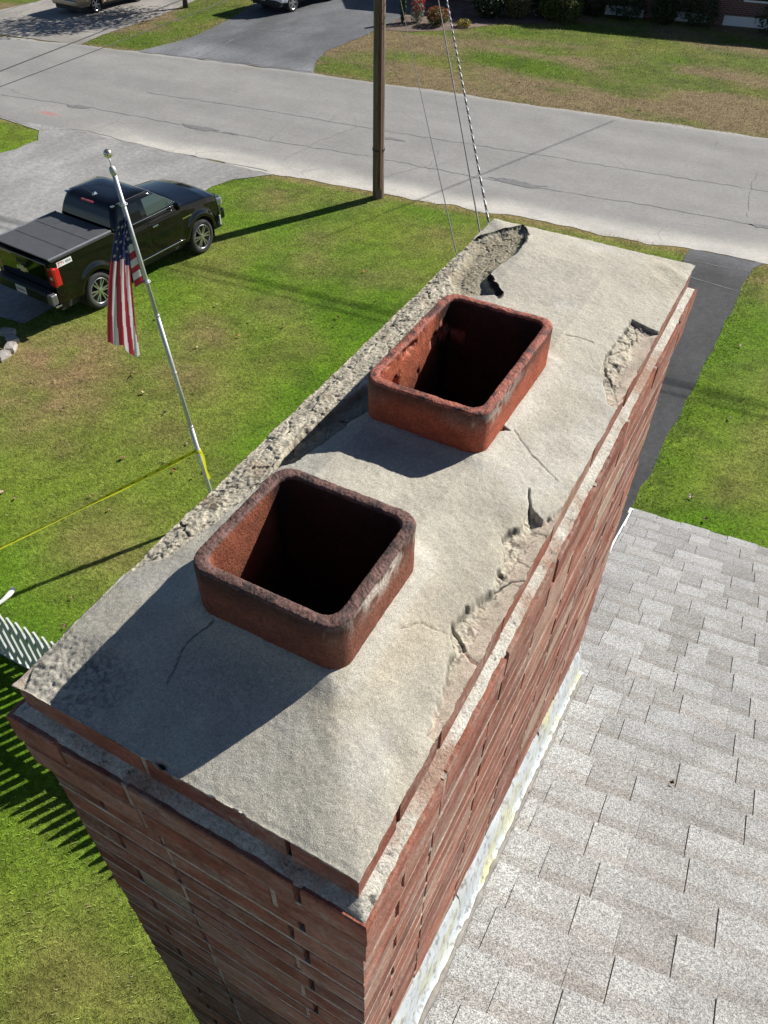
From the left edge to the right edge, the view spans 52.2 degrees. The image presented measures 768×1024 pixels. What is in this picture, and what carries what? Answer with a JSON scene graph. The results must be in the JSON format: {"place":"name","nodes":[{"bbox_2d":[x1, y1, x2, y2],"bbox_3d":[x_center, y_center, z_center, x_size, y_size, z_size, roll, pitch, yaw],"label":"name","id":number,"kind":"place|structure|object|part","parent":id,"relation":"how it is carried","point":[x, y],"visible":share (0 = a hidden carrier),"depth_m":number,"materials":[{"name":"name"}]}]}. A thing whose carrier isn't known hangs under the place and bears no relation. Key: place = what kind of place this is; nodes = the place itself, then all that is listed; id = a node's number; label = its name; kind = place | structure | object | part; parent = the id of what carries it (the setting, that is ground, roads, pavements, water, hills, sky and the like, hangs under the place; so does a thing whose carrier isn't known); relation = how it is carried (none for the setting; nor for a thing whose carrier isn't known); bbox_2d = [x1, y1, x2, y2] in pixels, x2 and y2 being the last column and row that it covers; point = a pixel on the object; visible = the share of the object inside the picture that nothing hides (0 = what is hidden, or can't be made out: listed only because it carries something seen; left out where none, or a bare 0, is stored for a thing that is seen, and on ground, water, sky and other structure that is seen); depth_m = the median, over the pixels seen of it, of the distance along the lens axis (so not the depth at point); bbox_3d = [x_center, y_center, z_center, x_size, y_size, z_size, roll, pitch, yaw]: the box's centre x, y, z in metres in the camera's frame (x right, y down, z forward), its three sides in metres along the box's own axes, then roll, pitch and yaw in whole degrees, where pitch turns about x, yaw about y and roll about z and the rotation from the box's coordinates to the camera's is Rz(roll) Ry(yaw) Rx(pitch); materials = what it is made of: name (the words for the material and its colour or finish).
{"place":"outdoors","nodes":[
{"label":"outdoors","id":0,"kind":"place"},
{"bbox_2d":[0,0,180,71],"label":"overhead wire","id":1,"kind":"object","parent":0,"point":[86,37],"visible":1,"depth_m":7.74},
{"bbox_2d":[0,0,193,44],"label":"driveway across","id":2,"kind":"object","parent":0,"point":[17,21],"visible":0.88,"depth_m":35.95,"materials":[{"name":"concrete"}]},
{"bbox_2d":[52,0,139,12],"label":"sedan","id":3,"kind":"object","parent":2,"relation":"on","point":[83,5],"visible":1,"depth_m":36.34,"materials":[{"name":"silver metal"}]},
{"bbox_2d":[0,0,227,86],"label":"overhead wire","id":4,"kind":"object","parent":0,"point":[108,45],"visible":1,"depth_m":7.53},
{"bbox_2d":[0,116,271,323],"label":"driveway","id":5,"kind":"structure","parent":0,"point":[45,170],"depth_m":23.21,"materials":[{"name":"concrete"}]},
{"bbox_2d":[0,176,224,309],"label":"pickup truck","id":6,"kind":"object","parent":5,"relation":"on","point":[61,260],"visible":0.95,"depth_m":17.20,"materials":[{"name":"black paint"}]},
{"bbox_3d":[-6.584,-6.629,17.344,1.579,0.330,0.132,25,49,23],"label":"rear window","id":7,"kind":"part","parent":6,"relation":"part of","materials":[{"name":"grey glass"}]},
{"bbox_3d":[-5.613,-6.567,17.293,0.096,0.357,0.570,25,49,23],"label":"side window","id":8,"kind":"part","parent":6,"relation":"part of","materials":[{"name":"black glass"}]},
{"bbox_3d":[-5.533,-6.036,17.715,0.064,0.704,0.710,25,49,23],"label":"door","id":9,"kind":"part","parent":6,"relation":"part of","materials":[{"name":"black paint"}]},
{"bbox_3d":[-5.154,-7.050,17.797,0.096,0.357,0.820,25,49,23],"label":"side window","id":10,"kind":"part","parent":6,"relation":"part of","materials":[{"name":"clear glass"}]},
{"bbox_3d":[-5.054,-6.543,18.244,0.065,0.704,1.000,25,49,23],"label":"door","id":11,"kind":"part","parent":6,"relation":"part of","materials":[{"name":"black paint"}]},
{"bbox_2d":[139,0,426,72],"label":"driveway","id":12,"kind":"structure","parent":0,"point":[286,48],"depth_m":34.47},
{"bbox_2d":[251,0,331,11],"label":"suv","id":13,"kind":"object","parent":12,"relation":"on","point":[290,5],"visible":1,"depth_m":37.01,"materials":[{"name":"white paint"}]},
{"bbox_2d":[0,0,767,1023],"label":"lawn","id":14,"kind":"structure","parent":0,"point":[140,508],"depth_m":15.59,"materials":[{"name":"green plant"}]},
{"bbox_2d":[0,349,11,361],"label":"edging stone","id":15,"kind":"object","parent":14,"relation":"on","point":[5,354],"visible":1,"depth_m":16.03,"materials":[{"name":"white stone"}]},
{"bbox_2d":[0,587,15,604],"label":"bent pipe","id":16,"kind":"object","parent":14,"relation":"on","point":[8,594],"visible":1,"depth_m":11.47,"materials":[{"name":"white plastic"}]},
{"bbox_2d":[0,327,16,336],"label":"edging stone","id":17,"kind":"object","parent":14,"relation":"on","point":[4,331],"visible":0.82,"depth_m":16.63,"materials":[{"name":"grey stone"}]},
{"bbox_2d":[4,341,17,353],"bbox_3d":[-7.746,-3.398,16.285,0.213,0.190,0.304,-2,44,-4],"label":"edging stone","id":18,"kind":"object","parent":14,"relation":"on","point":[11,346],"visible":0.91,"depth_m":16.21,"materials":[{"name":"white stone"}]},
{"bbox_2d":[5,333,19,342],"bbox_3d":[-7.832,-3.630,16.518,0.218,0.162,0.328,-31,53,-29],"label":"edging stone","id":19,"kind":"object","parent":14,"relation":"on","point":[12,337],"visible":0.79,"depth_m":16.45,"materials":[{"name":"grey stone"}]},
{"bbox_2d":[0,615,53,669],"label":"picket fence","id":20,"kind":"object","parent":14,"relation":"on","point":[9,647],"visible":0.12,"depth_m":10.19,"materials":[{"name":"white wood"}]},
{"bbox_2d":[103,149,211,492],"bbox_3d":[-2.937,-1.994,10.884,0.549,5.866,0.109,-1,44,-2],"label":"flagpole","id":21,"kind":"object","parent":14,"relation":"on","point":[107,153],"visible":0.98,"depth_m":10.27,"materials":[{"name":"brushed aluminium"},{"name":"polished chrome"}]},
{"bbox_2d":[0,447,210,549],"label":"barrier tape","id":22,"kind":"object","parent":21,"relation":"attached to","point":[159,469],"visible":1,"depth_m":11.60,"materials":[{"name":"yellow plastic"}]},
{"bbox_2d":[107,217,143,356],"bbox_3d":[-3.373,-2.830,10.020,0.638,1.940,0.114,1,44,0],"label":"flag","id":23,"kind":"object","parent":21,"relation":"hanging from","point":[121,326],"visible":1,"depth_m":10.02,"materials":[{"name":"fabric"}]},
{"bbox_2d":[182,0,187,7],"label":"street tree","id":24,"kind":"object","parent":14,"relation":"on","point":[185,3],"visible":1,"depth_m":37.58,"materials":[{"name":"plant"}]},
{"bbox_2d":[6,218,696,1023],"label":"chimney","id":25,"kind":"object","parent":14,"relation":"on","point":[298,688],"visible":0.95,"depth_m":1.16,"materials":[{"name":"brick"}]},
{"bbox_2d":[400,0,456,255],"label":"telephone cable","id":26,"kind":"object","parent":25,"relation":"attached to","point":[433,148],"visible":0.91,"depth_m":3.64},
{"bbox_2d":[438,0,480,231],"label":"telephone cable","id":27,"kind":"object","parent":25,"relation":"attached to","point":[460,124],"visible":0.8,"depth_m":2.92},
{"bbox_2d":[446,0,489,222],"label":"service cable","id":28,"kind":"object","parent":25,"relation":"attached to","point":[479,174],"visible":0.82,"depth_m":3.04,"materials":[{"name":"metal"}]},
{"bbox_2d":[372,0,385,198],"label":"utility pole","id":29,"kind":"object","parent":14,"relation":"on","point":[379,37],"visible":0.87,"depth_m":20.18,"materials":[{"name":"brown wood"}]},
{"bbox_2d":[538,0,584,24],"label":"clipped hedge","id":30,"kind":"object","parent":14,"relation":"on","point":[575,5],"visible":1,"depth_m":36.23,"materials":[{"name":"green plant"}]},
{"bbox_2d":[454,0,767,28],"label":"brick house","id":31,"kind":"structure","parent":14,"relation":"on","point":[739,13],"depth_m":36.33,"materials":[{"name":"red brick"}]},
{"bbox_2d":[744,0,767,3],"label":"window","id":32,"kind":"structure","parent":31,"relation":"in","point":[754,1],"depth_m":35.61,"materials":[{"name":"white glass"}]},
{"bbox_2d":[608,0,649,20],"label":"foundation shrub","id":33,"kind":"object","parent":14,"relation":"on","point":[624,9],"visible":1,"depth_m":36.74,"materials":[{"name":"green plant"}]},
{"bbox_2d":[650,0,681,24],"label":"foundation shrub","id":34,"kind":"object","parent":14,"relation":"on","point":[663,14],"visible":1,"depth_m":36.22,"materials":[{"name":"green plant"}]},
{"bbox_2d":[680,0,720,27],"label":"foundation shrub","id":35,"kind":"object","parent":14,"relation":"on","point":[698,18],"visible":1,"depth_m":35.89,"materials":[{"name":"green plant"}]},
{"bbox_2d":[755,7,767,32],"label":"foundation shrub","id":36,"kind":"object","parent":14,"relation":"on","point":[763,18],"visible":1,"depth_m":35.33,"materials":[{"name":"green plant"}]},
{"bbox_2d":[0,36,767,263],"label":"road","id":37,"kind":"structure","parent":0,"point":[114,81],"depth_m":25.39,"materials":[{"name":"grey asphalt"}]},
{"bbox_2d":[0,1,748,290],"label":"driveway seams","id":38,"kind":"object","parent":37,"relation":"on","point":[310,71],"visible":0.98,"depth_m":31.82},
{"bbox_2d":[0,92,767,223],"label":"road cracks","id":39,"kind":"object","parent":37,"relation":"on","point":[390,160],"visible":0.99,"depth_m":24.49,"materials":[{"name":"black asphalt"}]},
{"bbox_2d":[67,105,767,228],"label":"road patches","id":40,"kind":"object","parent":37,"relation":"on","point":[517,182],"visible":0.94,"depth_m":23.17,"materials":[{"name":"grey asphalt"}]},
{"bbox_2d":[386,0,564,31],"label":"mulch ground","id":41,"kind":"structure","parent":0,"point":[460,9],"depth_m":36.81,"materials":[{"name":"brown soil"}]},
{"bbox_2d":[399,0,406,22],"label":"slender plant","id":42,"kind":"object","parent":41,"relation":"on","point":[403,6],"visible":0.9,"depth_m":35.80,"materials":[{"name":"green plant"}]},
{"bbox_2d":[410,0,424,22],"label":"flowering plant","id":43,"kind":"object","parent":41,"relation":"on","point":[421,7],"visible":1,"depth_m":35.86,"materials":[{"name":"red plant"}]},
{"bbox_2d":[426,5,450,25],"bbox_3d":[2.464,-22.617,35.705,1.107,0.798,1.169,21,48,19],"label":"flowering bush","id":44,"kind":"object","parent":41,"relation":"on","point":[433,18],"visible":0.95,"depth_m":35.55,"materials":[{"name":"orange plant"}]},
{"bbox_2d":[455,18,471,27],"bbox_3d":[3.631,-22.314,35.725,0.780,0.373,0.709,21,48,19],"label":"yellow plant","id":45,"kind":"object","parent":41,"relation":"on","point":[464,22],"visible":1,"depth_m":35.62,"materials":[{"name":"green plant"}]},
{"bbox_2d":[470,0,507,17],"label":"white flower shrub","id":46,"kind":"object","parent":41,"relation":"on","point":[478,5],"visible":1,"depth_m":36.65,"materials":[{"name":"green plant"}]},
{"bbox_2d":[503,0,531,18],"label":"olive shrub","id":47,"kind":"object","parent":41,"relation":"on","point":[510,10],"visible":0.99,"depth_m":36.62,"materials":[{"name":"green plant"}]},
{"bbox_2d":[531,0,566,17],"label":"evergreen shrub","id":48,"kind":"object","parent":41,"relation":"on","point":[534,5],"visible":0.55,"depth_m":37.03,"materials":[{"name":"green plant"}]},
{"bbox_2d":[423,507,767,1023],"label":"shingle roof","id":49,"kind":"structure","parent":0,"point":[627,883],"depth_m":2.34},
{"bbox_2d":[613,249,764,540],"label":"dark driveway","id":50,"kind":"structure","parent":0,"point":[713,305],"depth_m":16.90,"materials":[{"name":"grey asphalt"}]}
]}

